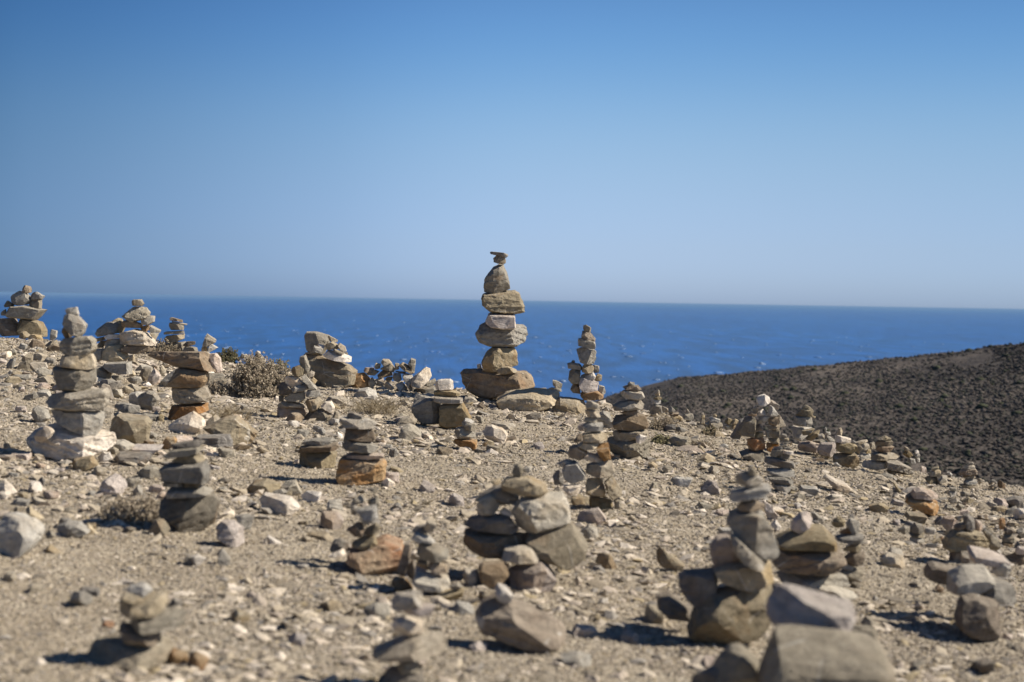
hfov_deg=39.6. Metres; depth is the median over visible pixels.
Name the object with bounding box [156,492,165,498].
cairn stone
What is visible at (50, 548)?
flat stone
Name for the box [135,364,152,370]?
loose rock
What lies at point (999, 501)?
loose rock
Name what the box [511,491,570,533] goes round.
cairn stone
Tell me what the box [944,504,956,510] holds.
flat stone
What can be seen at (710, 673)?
cairn stone
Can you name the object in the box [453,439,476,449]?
flat stone
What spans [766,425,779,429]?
flat stone
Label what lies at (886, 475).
flat stone
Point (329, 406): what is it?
cairn stone
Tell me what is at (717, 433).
loose rock
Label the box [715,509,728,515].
flat stone
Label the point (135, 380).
flat stone
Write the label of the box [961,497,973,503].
loose rock
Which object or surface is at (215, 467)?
flat stone
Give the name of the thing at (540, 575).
cairn stone
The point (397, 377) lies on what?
cairn stone
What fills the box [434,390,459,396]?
flat stone
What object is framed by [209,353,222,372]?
cairn stone
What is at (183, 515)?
cairn stone
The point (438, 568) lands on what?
cairn stone
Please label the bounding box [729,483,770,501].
flat stone
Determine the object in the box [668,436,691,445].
flat stone
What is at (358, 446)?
flat stone
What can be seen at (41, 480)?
loose rock
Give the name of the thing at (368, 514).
cairn stone
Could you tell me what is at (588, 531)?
loose rock
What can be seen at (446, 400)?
flat stone
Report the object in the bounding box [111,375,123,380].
flat stone
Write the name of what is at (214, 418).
loose rock
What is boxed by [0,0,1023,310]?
sky
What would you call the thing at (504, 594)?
cairn stone
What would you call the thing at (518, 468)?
cairn stone
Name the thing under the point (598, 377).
cairn stone
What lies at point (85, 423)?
cairn stone
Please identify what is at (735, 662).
cairn stone
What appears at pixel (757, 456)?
flat stone
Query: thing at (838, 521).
cairn stone
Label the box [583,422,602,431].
flat stone
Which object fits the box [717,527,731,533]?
flat stone
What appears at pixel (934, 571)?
cairn stone
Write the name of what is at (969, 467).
flat stone
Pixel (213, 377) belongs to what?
loose rock
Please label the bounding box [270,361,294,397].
dry shrub
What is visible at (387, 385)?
cairn stone
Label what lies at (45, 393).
loose rock
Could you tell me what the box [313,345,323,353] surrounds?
cairn stone
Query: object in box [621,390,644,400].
flat stone
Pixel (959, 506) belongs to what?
loose rock
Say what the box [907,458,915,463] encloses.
cairn stone
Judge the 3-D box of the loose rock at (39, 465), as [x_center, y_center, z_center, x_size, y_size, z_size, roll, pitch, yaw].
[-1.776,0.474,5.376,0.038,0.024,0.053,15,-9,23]
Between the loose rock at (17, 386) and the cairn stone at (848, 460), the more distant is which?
the loose rock at (17, 386)
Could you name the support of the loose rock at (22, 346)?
on the ground
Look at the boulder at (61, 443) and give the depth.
5.58 m
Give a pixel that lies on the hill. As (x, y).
(976, 359)
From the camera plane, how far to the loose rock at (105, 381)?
8.40 m
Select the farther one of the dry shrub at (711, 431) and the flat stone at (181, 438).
the dry shrub at (711, 431)
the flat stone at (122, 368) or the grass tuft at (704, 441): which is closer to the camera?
the grass tuft at (704, 441)
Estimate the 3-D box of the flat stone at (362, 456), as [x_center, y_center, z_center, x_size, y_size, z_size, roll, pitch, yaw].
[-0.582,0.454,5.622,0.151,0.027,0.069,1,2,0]
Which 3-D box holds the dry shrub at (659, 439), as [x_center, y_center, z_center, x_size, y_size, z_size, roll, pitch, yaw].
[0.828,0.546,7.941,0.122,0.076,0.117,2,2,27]
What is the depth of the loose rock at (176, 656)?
3.00 m
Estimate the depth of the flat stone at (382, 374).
9.78 m
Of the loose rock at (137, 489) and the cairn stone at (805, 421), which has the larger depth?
the cairn stone at (805, 421)
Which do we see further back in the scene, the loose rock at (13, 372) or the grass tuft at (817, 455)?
the loose rock at (13, 372)
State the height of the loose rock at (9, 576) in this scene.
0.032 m
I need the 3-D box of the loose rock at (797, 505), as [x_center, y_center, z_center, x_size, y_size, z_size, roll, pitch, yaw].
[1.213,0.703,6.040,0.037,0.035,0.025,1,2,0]
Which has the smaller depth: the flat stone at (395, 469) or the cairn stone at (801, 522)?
the cairn stone at (801, 522)
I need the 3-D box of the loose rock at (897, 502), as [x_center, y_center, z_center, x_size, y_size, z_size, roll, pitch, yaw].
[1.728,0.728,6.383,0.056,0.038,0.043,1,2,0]
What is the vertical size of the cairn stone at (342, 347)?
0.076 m
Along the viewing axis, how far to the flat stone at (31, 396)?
7.51 m
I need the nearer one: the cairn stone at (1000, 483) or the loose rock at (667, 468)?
the loose rock at (667, 468)
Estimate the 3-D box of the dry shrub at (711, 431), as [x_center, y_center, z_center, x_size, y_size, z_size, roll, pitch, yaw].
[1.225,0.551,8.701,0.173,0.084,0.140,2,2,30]
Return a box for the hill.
[595,343,1023,485]
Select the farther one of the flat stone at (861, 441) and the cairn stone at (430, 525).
the flat stone at (861, 441)
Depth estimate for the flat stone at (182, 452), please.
4.37 m
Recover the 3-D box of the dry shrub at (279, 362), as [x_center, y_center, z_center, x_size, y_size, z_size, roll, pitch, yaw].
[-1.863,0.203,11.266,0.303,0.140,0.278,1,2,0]
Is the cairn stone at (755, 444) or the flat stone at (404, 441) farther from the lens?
the cairn stone at (755, 444)
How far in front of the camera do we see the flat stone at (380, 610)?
3.59 m
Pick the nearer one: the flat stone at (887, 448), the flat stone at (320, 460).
the flat stone at (320, 460)
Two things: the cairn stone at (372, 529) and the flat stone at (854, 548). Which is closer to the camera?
the cairn stone at (372, 529)
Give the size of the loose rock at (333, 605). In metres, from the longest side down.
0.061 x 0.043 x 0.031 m
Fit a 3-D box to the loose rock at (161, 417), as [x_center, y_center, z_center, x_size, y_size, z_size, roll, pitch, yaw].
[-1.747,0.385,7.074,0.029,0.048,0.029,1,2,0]
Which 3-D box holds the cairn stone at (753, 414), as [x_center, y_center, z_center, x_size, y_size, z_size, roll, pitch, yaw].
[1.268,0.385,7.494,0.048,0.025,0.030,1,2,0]
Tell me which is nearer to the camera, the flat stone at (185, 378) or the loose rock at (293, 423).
the flat stone at (185, 378)
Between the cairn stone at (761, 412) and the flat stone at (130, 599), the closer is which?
the flat stone at (130, 599)
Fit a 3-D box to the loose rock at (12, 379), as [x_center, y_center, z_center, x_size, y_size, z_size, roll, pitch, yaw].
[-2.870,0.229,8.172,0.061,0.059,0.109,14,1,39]
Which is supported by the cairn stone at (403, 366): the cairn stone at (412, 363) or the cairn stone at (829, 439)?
the cairn stone at (412, 363)
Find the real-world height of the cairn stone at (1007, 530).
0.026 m
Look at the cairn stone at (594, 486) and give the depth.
5.52 m
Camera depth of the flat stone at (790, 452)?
6.49 m
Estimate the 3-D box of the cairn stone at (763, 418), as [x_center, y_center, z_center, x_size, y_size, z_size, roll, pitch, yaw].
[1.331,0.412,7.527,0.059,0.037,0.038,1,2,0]
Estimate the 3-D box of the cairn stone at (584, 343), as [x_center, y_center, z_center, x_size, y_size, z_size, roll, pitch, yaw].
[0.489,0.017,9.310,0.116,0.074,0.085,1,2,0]
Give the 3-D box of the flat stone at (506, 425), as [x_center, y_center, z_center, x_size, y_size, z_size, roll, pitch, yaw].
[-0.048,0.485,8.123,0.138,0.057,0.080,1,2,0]
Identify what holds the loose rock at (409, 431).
on the ground
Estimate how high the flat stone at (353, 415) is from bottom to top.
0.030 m
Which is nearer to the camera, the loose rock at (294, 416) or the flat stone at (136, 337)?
the loose rock at (294, 416)
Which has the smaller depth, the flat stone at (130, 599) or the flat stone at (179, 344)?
the flat stone at (130, 599)
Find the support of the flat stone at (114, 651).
on the ground
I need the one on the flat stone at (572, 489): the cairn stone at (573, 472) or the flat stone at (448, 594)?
the cairn stone at (573, 472)
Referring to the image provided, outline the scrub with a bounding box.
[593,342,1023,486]
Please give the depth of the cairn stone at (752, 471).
3.61 m
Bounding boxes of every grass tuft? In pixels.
[206,404,263,420]
[332,395,411,415]
[691,440,713,447]
[810,451,832,458]
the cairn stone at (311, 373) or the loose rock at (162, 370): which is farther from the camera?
the loose rock at (162, 370)
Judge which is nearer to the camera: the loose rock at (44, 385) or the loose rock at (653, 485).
the loose rock at (653, 485)
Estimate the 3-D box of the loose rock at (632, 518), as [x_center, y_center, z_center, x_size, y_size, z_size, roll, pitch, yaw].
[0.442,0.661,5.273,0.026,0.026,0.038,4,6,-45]
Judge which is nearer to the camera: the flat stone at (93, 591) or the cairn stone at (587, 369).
the flat stone at (93, 591)
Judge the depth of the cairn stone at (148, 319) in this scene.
8.79 m
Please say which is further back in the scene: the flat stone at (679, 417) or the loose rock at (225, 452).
the flat stone at (679, 417)
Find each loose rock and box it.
[0,358,6,363]
[0,479,16,493]
[0,491,10,499]
[0,512,44,557]
[1,351,11,357]
[3,442,14,448]
[3,571,16,581]
[4,376,21,383]
[6,358,15,367]
[8,472,18,476]
[11,348,16,354]
[11,370,21,375]
[13,384,23,388]
[14,505,23,511]
[18,343,27,349]
[18,360,30,369]
[18,491,27,497]
[19,331,29,338]
[22,354,32,361]
[26,505,43,519]
[28,481,42,492]
[28,583,44,592]
[29,339,44,347]
[30,362,47,371]
[31,406,50,421]
[33,353,48,361]
[35,367,52,374]
[35,462,45,468]
[36,382,50,388]
[37,390,50,397]
[38,477,44,485]
[42,490,58,499]
[44,357,55,363]
[45,530,55,538]
[46,340,57,346]
[46,344,61,351]
[50,329,57,340]
[59,518,71,523]
[64,507,72,511]
[69,591,91,604]
[72,455,98,470]
[85,523,97,534]
[86,490,95,495]
[93,466,106,475]
[97,451,112,461]
[99,379,114,384]
[99,473,127,494]
[100,384,113,399]
[101,405,114,418]
[102,620,113,627]
[108,446,118,454]
[109,380,121,388]
[110,413,152,443]
[112,389,123,397]
[122,386,133,393]
[126,477,139,487]
[127,384,141,391]
[128,354,135,361]
[129,391,142,405]
[132,484,145,497]
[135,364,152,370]
[139,368,152,380]
[139,390,160,409]
[147,368,160,384]
[148,484,164,492]
[149,519,169,535]
[152,406,160,411]
[158,414,163,421]
[159,366,165,375]
[159,368,176,387]
[162,436,177,448]
[166,647,187,664]
[168,411,205,433]
[169,599,182,605]
[171,597,181,606]
[183,553,193,565]
[187,650,208,670]
[190,554,205,565]
[202,415,258,444]
[206,373,226,385]
[206,415,219,424]
[216,519,244,547]
[217,548,230,565]
[218,447,235,457]
[230,608,249,621]
[235,513,253,529]
[256,446,269,453]
[262,614,271,621]
[267,535,280,543]
[280,479,301,493]
[286,412,303,420]
[288,421,299,426]
[288,632,306,645]
[297,429,308,437]
[301,491,321,501]
[312,425,325,434]
[320,511,343,529]
[320,599,341,611]
[327,499,343,511]
[328,418,338,424]
[382,477,394,486]
[386,472,398,482]
[389,448,398,456]
[393,502,401,509]
[397,418,409,425]
[398,423,420,440]
[399,415,416,424]
[419,479,434,492]
[421,433,432,439]
[449,493,463,505]
[463,568,478,585]
[470,641,486,651]
[475,415,484,422]
[477,403,483,408]
[478,590,492,598]
[482,440,494,445]
[483,424,507,443]
[526,412,541,419]
[533,442,543,448]
[535,603,542,610]
[574,576,581,584]
[577,507,605,524]
[581,524,597,538]
[595,553,616,568]
[597,411,613,428]
[620,628,638,643]
[629,515,636,521]
[643,604,664,622]
[648,461,657,467]
[649,482,656,489]
[656,547,684,572]
[662,465,672,472]
[665,424,675,430]
[700,479,719,494]
[700,655,714,667]
[708,465,719,474]
[714,430,724,437]
[762,500,777,519]
[771,519,780,531]
[772,506,783,514]
[793,502,801,508]
[794,493,805,500]
[811,511,824,523]
[823,474,852,493]
[828,494,839,499]
[850,582,860,587]
[851,624,877,640]
[861,616,878,626]
[868,502,889,512]
[880,552,904,567]
[888,547,903,556]
[890,499,903,505]
[892,519,900,524]
[893,482,901,492]
[904,511,926,523]
[910,661,925,671]
[925,543,937,547]
[931,538,940,543]
[934,516,942,524]
[934,584,943,592]
[941,515,957,530]
[955,503,963,509]
[960,491,968,496]
[960,509,968,514]
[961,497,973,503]
[970,658,994,672]
[977,515,987,519]
[986,501,996,507]
[993,497,1008,507]
[1004,496,1023,508]
[1005,506,1016,515]
[1006,522,1018,526]
[1006,642,1013,647]
[1013,508,1023,519]
[1016,527,1023,533]
[1017,532,1023,538]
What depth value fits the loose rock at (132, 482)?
5.12 m
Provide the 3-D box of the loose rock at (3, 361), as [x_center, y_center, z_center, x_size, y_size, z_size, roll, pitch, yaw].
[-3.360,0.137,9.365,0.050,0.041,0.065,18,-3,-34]
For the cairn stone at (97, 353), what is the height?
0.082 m
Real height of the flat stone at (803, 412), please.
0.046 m
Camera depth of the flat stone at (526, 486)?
4.10 m
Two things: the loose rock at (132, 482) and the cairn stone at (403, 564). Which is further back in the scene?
the loose rock at (132, 482)
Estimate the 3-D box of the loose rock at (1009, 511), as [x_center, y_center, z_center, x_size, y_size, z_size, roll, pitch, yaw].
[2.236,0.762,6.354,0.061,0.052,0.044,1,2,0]
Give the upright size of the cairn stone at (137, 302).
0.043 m
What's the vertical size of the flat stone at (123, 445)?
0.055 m
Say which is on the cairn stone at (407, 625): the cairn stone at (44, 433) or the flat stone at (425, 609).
the flat stone at (425, 609)
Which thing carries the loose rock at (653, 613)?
on the ground
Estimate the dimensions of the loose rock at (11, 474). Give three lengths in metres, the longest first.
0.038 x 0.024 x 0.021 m
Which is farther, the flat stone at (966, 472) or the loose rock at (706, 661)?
the flat stone at (966, 472)
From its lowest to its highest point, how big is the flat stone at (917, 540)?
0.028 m
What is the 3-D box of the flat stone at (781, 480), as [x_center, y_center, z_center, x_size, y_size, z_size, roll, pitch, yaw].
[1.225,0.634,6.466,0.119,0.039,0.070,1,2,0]
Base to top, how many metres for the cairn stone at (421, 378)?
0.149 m
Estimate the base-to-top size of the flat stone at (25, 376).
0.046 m
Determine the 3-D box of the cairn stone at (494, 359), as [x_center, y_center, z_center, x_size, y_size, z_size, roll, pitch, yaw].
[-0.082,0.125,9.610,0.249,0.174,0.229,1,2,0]
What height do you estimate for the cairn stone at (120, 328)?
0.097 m
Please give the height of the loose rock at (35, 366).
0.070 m
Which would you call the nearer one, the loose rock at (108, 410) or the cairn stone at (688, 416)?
the loose rock at (108, 410)
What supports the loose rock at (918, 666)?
on the ground
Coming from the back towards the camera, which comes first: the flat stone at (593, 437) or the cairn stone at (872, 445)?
the cairn stone at (872, 445)
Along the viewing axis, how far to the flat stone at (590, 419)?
5.52 m
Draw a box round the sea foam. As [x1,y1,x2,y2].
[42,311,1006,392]
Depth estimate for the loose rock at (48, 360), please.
9.58 m
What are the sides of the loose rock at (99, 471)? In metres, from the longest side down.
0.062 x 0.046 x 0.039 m
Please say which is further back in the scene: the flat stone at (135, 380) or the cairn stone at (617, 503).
the flat stone at (135, 380)
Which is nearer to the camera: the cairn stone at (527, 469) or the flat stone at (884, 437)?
the cairn stone at (527, 469)
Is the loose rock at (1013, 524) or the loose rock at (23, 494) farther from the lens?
the loose rock at (1013, 524)
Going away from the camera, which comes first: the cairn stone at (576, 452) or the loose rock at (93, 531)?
the loose rock at (93, 531)
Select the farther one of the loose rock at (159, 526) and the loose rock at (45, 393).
the loose rock at (45, 393)
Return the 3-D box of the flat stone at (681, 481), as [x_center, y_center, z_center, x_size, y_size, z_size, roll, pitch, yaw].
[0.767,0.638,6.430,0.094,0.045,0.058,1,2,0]
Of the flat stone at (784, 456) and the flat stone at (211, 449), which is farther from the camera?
the flat stone at (784, 456)
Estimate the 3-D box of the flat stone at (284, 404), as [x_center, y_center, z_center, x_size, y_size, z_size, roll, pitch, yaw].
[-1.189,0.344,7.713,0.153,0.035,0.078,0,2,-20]
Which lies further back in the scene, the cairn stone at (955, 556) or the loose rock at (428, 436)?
the loose rock at (428, 436)
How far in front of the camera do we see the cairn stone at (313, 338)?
9.68 m
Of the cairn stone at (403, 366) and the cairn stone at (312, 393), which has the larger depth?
the cairn stone at (403, 366)
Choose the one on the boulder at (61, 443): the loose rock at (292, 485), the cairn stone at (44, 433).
the cairn stone at (44, 433)
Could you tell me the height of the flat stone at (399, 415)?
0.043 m
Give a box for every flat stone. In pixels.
[5,305,46,319]
[11,452,31,459]
[13,374,31,379]
[13,498,29,506]
[15,405,26,411]
[24,392,38,400]
[27,334,42,340]
[30,292,44,299]
[31,496,45,504]
[34,376,54,383]
[37,373,48,377]
[45,544,63,553]
[46,387,110,410]
[57,520,89,537]
[59,354,96,369]
[79,586,99,595]
[86,635,172,669]
[102,361,132,374]
[104,334,118,339]
[104,339,119,345]
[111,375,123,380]
[111,439,134,450]
[113,451,151,464]
[114,402,139,412]
[118,593,142,604]
[119,329,156,345]
[119,621,160,646]
[121,320,142,327]
[121,346,153,353]
[126,583,152,596]
[127,376,141,383]
[130,413,158,420]
[130,606,187,634]
[132,444,162,453]
[137,466,160,478]
[141,412,156,419]
[143,440,154,443]
[148,351,215,371]
[149,432,157,437]
[159,459,210,484]
[162,445,201,457]
[163,482,182,486]
[164,331,184,334]
[164,334,184,342]
[165,368,208,387]
[165,485,212,498]
[166,341,185,351]
[168,402,208,419]
[170,317,182,321]
[171,386,211,404]
[171,439,204,448]
[171,454,204,463]
[172,321,186,324]
[176,435,193,441]
[182,341,194,346]
[183,346,197,351]
[183,483,199,487]
[196,434,232,447]
[199,546,213,552]
[205,447,215,451]
[205,452,219,455]
[209,465,220,469]
[233,444,249,449]
[246,591,255,597]
[247,478,280,493]
[259,492,299,515]
[272,488,286,494]
[278,401,304,407]
[291,384,308,391]
[298,442,339,452]
[299,451,336,468]
[301,437,336,445]
[305,408,330,420]
[306,531,333,540]
[323,350,351,361]
[325,396,349,403]
[339,416,376,429]
[342,438,378,452]
[344,429,375,441]
[346,452,383,459]
[347,412,362,418]
[354,387,377,396]
[363,602,390,618]
[367,369,378,375]
[372,630,447,662]
[377,370,392,377]
[390,465,403,472]
[394,413,405,417]
[400,439,411,443]
[404,603,434,616]
[411,524,428,533]
[411,532,434,542]
[412,570,449,591]
[413,386,435,393]
[432,586,463,599]
[433,396,462,403]
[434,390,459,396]
[436,446,452,454]
[448,582,462,589]
[452,601,474,613]
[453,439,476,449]
[463,397,476,403]
[463,513,518,534]
[463,528,526,558]
[477,484,518,505]
[486,444,500,452]
[490,251,507,257]
[492,421,515,429]
[497,366,516,374]
[501,475,547,496]
[502,544,538,564]
[551,396,585,414]
[557,459,571,466]
[561,650,591,667]
[563,484,582,494]
[571,495,588,504]
[572,624,597,637]
[577,441,599,449]
[580,391,603,400]
[582,431,606,442]
[583,417,597,421]
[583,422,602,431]
[592,617,605,621]
[611,414,648,430]
[612,399,643,410]
[613,429,647,440]
[620,410,638,416]
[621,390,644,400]
[623,385,641,391]
[629,456,641,460]
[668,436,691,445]
[669,412,678,416]
[671,415,682,419]
[674,477,692,486]
[676,426,686,431]
[676,445,704,453]
[696,502,713,509]
[697,453,714,460]
[710,422,722,428]
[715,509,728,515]
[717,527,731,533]
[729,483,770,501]
[737,500,765,511]
[739,449,768,461]
[758,624,897,681]
[764,456,794,468]
[765,583,855,630]
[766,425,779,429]
[766,468,794,476]
[768,438,779,443]
[768,475,793,484]
[771,483,797,492]
[772,544,846,575]
[776,454,790,459]
[776,524,836,551]
[776,570,849,590]
[782,450,793,454]
[795,408,812,416]
[798,441,819,452]
[798,485,818,495]
[813,439,826,442]
[817,584,857,600]
[835,435,850,443]
[835,533,863,544]
[842,543,860,552]
[855,439,867,443]
[862,460,885,469]
[871,451,898,460]
[875,440,892,445]
[876,445,893,452]
[877,435,890,439]
[880,472,892,478]
[885,460,912,474]
[886,469,912,476]
[904,521,913,525]
[905,497,938,515]
[909,537,924,543]
[910,533,923,537]
[911,486,937,499]
[927,469,940,476]
[941,528,988,551]
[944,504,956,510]
[959,468,977,475]
[959,483,974,488]
[962,475,975,478]
[963,465,974,468]
[964,479,976,484]
[967,545,1010,566]
[991,506,1006,511]
[1001,542,1012,546]
[1001,633,1012,639]
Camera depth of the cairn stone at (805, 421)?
8.13 m
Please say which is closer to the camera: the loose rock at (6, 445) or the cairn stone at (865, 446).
the loose rock at (6, 445)
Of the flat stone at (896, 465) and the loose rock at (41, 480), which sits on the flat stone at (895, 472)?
the flat stone at (896, 465)
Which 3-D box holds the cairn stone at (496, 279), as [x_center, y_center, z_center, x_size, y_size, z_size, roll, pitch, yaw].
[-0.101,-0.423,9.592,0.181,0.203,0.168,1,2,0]
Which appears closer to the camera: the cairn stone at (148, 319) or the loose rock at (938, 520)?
the loose rock at (938, 520)
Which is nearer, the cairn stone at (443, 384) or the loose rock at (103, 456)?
the loose rock at (103, 456)
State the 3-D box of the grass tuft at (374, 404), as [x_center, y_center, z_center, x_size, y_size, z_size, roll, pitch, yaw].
[-0.803,0.362,8.281,0.528,0.119,0.467,1,2,0]
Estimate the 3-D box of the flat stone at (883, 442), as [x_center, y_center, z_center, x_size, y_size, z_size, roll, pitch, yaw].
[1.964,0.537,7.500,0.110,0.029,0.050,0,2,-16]
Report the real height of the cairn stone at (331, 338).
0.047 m
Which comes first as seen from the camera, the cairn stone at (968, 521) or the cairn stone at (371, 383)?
the cairn stone at (968, 521)
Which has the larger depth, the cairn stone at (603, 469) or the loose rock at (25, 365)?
the loose rock at (25, 365)
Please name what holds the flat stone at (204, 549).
on the ground
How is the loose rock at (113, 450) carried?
on the ground
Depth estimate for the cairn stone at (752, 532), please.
3.60 m
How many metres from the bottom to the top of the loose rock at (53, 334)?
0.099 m
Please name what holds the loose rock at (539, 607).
on the ground
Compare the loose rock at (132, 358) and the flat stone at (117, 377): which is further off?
the loose rock at (132, 358)
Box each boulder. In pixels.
[26,423,116,460]
[304,353,357,388]
[460,368,534,399]
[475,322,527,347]
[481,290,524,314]
[497,387,559,411]
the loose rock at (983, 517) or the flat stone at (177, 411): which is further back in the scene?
the flat stone at (177, 411)
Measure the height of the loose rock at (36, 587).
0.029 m
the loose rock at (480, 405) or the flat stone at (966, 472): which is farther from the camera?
the loose rock at (480, 405)
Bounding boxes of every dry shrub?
[94,490,159,525]
[150,338,182,351]
[207,380,233,396]
[216,346,239,363]
[223,349,280,398]
[264,358,290,370]
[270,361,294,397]
[648,412,678,431]
[650,432,670,443]
[699,424,725,435]
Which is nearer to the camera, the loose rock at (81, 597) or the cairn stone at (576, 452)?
the loose rock at (81, 597)
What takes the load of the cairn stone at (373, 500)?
on the cairn stone at (368, 514)
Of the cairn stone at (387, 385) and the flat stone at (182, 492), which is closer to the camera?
the flat stone at (182, 492)
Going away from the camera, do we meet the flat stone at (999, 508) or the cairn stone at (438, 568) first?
the cairn stone at (438, 568)
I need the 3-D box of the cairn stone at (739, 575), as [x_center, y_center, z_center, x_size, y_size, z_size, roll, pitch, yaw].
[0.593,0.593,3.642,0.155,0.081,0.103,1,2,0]
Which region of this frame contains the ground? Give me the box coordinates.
[0,338,1023,681]
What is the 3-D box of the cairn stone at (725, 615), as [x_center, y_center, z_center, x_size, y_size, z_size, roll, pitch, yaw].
[0.563,0.691,3.623,0.232,0.167,0.164,1,2,0]
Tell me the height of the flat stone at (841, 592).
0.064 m
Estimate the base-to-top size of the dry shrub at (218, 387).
0.115 m
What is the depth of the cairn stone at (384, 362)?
9.79 m
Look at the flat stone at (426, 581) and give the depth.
3.86 m
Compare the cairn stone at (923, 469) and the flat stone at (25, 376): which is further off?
the flat stone at (25, 376)
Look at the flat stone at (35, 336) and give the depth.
11.62 m
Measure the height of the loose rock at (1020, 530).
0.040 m
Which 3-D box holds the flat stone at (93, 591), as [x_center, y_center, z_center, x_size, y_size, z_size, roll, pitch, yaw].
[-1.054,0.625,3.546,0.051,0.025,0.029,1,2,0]
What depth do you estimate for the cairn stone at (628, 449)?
7.12 m
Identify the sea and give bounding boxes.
[0,293,1023,402]
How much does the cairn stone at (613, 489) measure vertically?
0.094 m
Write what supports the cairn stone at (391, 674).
on the ground
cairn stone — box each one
[0,318,18,335]
[4,301,13,306]
[11,291,30,305]
[16,319,47,336]
[22,285,31,292]
[29,299,41,308]
[34,425,54,441]
[51,410,104,436]
[52,366,96,390]
[59,336,96,356]
[62,314,87,336]
[62,327,71,337]
[65,307,78,314]
[92,349,102,360]
[95,321,117,336]
[96,367,111,378]
[97,340,106,347]
[102,344,129,361]
[112,318,124,332]
[119,589,167,618]
[122,306,150,321]
[132,299,144,305]
[141,315,154,324]
[141,325,149,331]
[149,325,160,332]
[149,333,158,340]
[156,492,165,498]
[158,491,220,532]
[169,322,183,329]
[202,334,215,346]
[207,344,217,351]
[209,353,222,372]
[277,407,305,417]
[278,382,292,395]
[279,395,283,401]
[284,391,305,402]
[285,376,302,386]
[291,365,303,376]
[299,355,309,373]
[302,374,316,389]
[304,331,329,353]
[305,397,322,411]
[306,389,319,396]
[307,370,314,377]
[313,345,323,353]
[321,401,334,412]
[325,341,338,349]
[328,335,337,341]
[328,549,345,558]
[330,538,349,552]
[333,411,338,418]
[335,455,386,485]
[338,343,346,353]
[345,534,403,574]
[347,521,364,536]
[350,503,357,514]
[351,495,366,505]
[351,534,377,549]
[352,372,369,387]
[356,504,377,525]
[364,367,373,372]
[365,522,380,535]
[368,377,375,387]
[368,496,379,506]
[369,487,376,492]
[374,363,380,368]
[376,381,383,385]
[377,665,424,681]
[380,363,394,372]
[381,359,391,365]
[384,382,393,389]
[391,576,412,591]
[391,590,421,611]
[392,615,423,635]
[393,373,401,382]
[395,381,406,390]
[396,541,411,576]
[398,661,418,674]
[399,362,413,373]
[403,373,412,389]
[407,558,414,579]
[408,358,415,371]
[411,367,431,388]
[411,394,441,424]
[416,543,448,562]
[416,559,427,569]
[424,378,435,386]
[424,520,435,532]
[428,562,448,574]
[435,379,453,390]
[439,402,470,428]
[454,426,475,438]
[462,422,476,430]
[464,418,473,422]
[475,592,565,653]
[477,493,499,515]
[478,559,508,587]
[481,347,517,371]
[483,264,509,292]
[485,312,515,329]
[490,478,500,484]
[493,255,505,263]
[495,583,512,603]
[499,508,511,515]
[509,560,556,591]
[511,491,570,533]
[512,463,523,476]
[523,466,531,472]
[525,521,587,570]
[553,380,561,388]
[553,469,563,484]
[562,460,585,483]
[567,362,581,369]
[568,369,580,383]
[569,444,587,460]
[570,384,580,393]
[573,432,581,442]
[576,347,595,364]
[578,338,595,348]
[578,423,583,430]
[579,377,598,392]
[581,330,595,341]
[581,372,595,379]
[582,364,593,373]
[583,325,590,331]
[583,452,601,462]
[585,400,598,408]
[585,409,599,416]
[585,478,605,496]
[586,460,614,477]
[589,496,612,508]
[593,365,598,372]
[595,373,601,381]
[596,442,610,460]
[598,385,605,394]
[604,476,621,499]
[607,436,650,458]
[614,499,620,507]
[636,434,646,443]
[650,404,661,413]
[652,400,660,404]
[657,591,691,621]
[662,406,667,412]
[668,406,675,412]
[678,567,717,606]
[683,413,693,420]
[687,584,771,645]
[691,664,718,681]
[709,417,719,422]
[709,533,739,567]
[713,559,773,591]
[713,643,759,681]
[723,425,731,429]
[725,418,731,424]
[726,508,779,560]
[729,533,763,571]
[730,418,743,438]
[735,471,762,486]
[738,416,756,437]
[747,437,764,450]
[748,412,756,416]
[748,465,757,475]
[752,405,758,412]
[754,432,763,437]
[756,394,770,406]
[756,409,765,415]
[756,424,762,430]
[758,415,768,421]
[766,443,778,451]
[768,405,777,416]
[768,430,779,437]
[769,417,778,425]
[770,400,778,408]
[770,448,782,456]
[777,414,785,427]
[790,425,811,441]
[790,511,811,533]
[793,416,812,426]
[802,405,813,412]
[802,428,814,434]
[806,430,819,440]
[817,442,835,456]
[818,433,824,438]
[825,434,834,441]
[831,515,845,527]
[832,453,859,467]
[835,443,856,453]
[837,428,842,435]
[839,567,863,582]
[840,528,850,533]
[842,564,853,570]
[844,551,864,565]
[846,517,859,533]
[856,445,862,452]
[859,452,870,458]
[860,443,869,449]
[870,442,874,449]
[897,525,909,534]
[903,451,912,457]
[905,492,912,498]
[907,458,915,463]
[910,522,923,533]
[921,466,925,472]
[923,561,953,585]
[925,476,937,483]
[925,527,935,534]
[937,475,946,484]
[946,564,995,595]
[947,491,955,496]
[948,496,957,503]
[949,552,960,561]
[953,522,965,530]
[953,593,1000,641]
[961,551,973,563]
[962,513,974,531]
[975,519,982,531]
[980,576,1016,604]
[982,527,1000,549]
[991,560,1010,577]
[997,479,1004,488]
[999,517,1005,528]
[1002,533,1015,543]
[1003,527,1013,533]
[1004,552,1023,564]
[1015,546,1023,554]
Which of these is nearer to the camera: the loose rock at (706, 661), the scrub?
the loose rock at (706, 661)
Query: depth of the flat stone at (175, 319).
11.33 m
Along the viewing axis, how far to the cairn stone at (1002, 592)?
3.97 m
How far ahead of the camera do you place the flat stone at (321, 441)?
5.96 m
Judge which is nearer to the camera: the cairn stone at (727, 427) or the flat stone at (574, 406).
the cairn stone at (727, 427)
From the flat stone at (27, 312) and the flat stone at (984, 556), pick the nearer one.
the flat stone at (984, 556)
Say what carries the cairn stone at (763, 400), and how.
on the cairn stone at (761, 412)

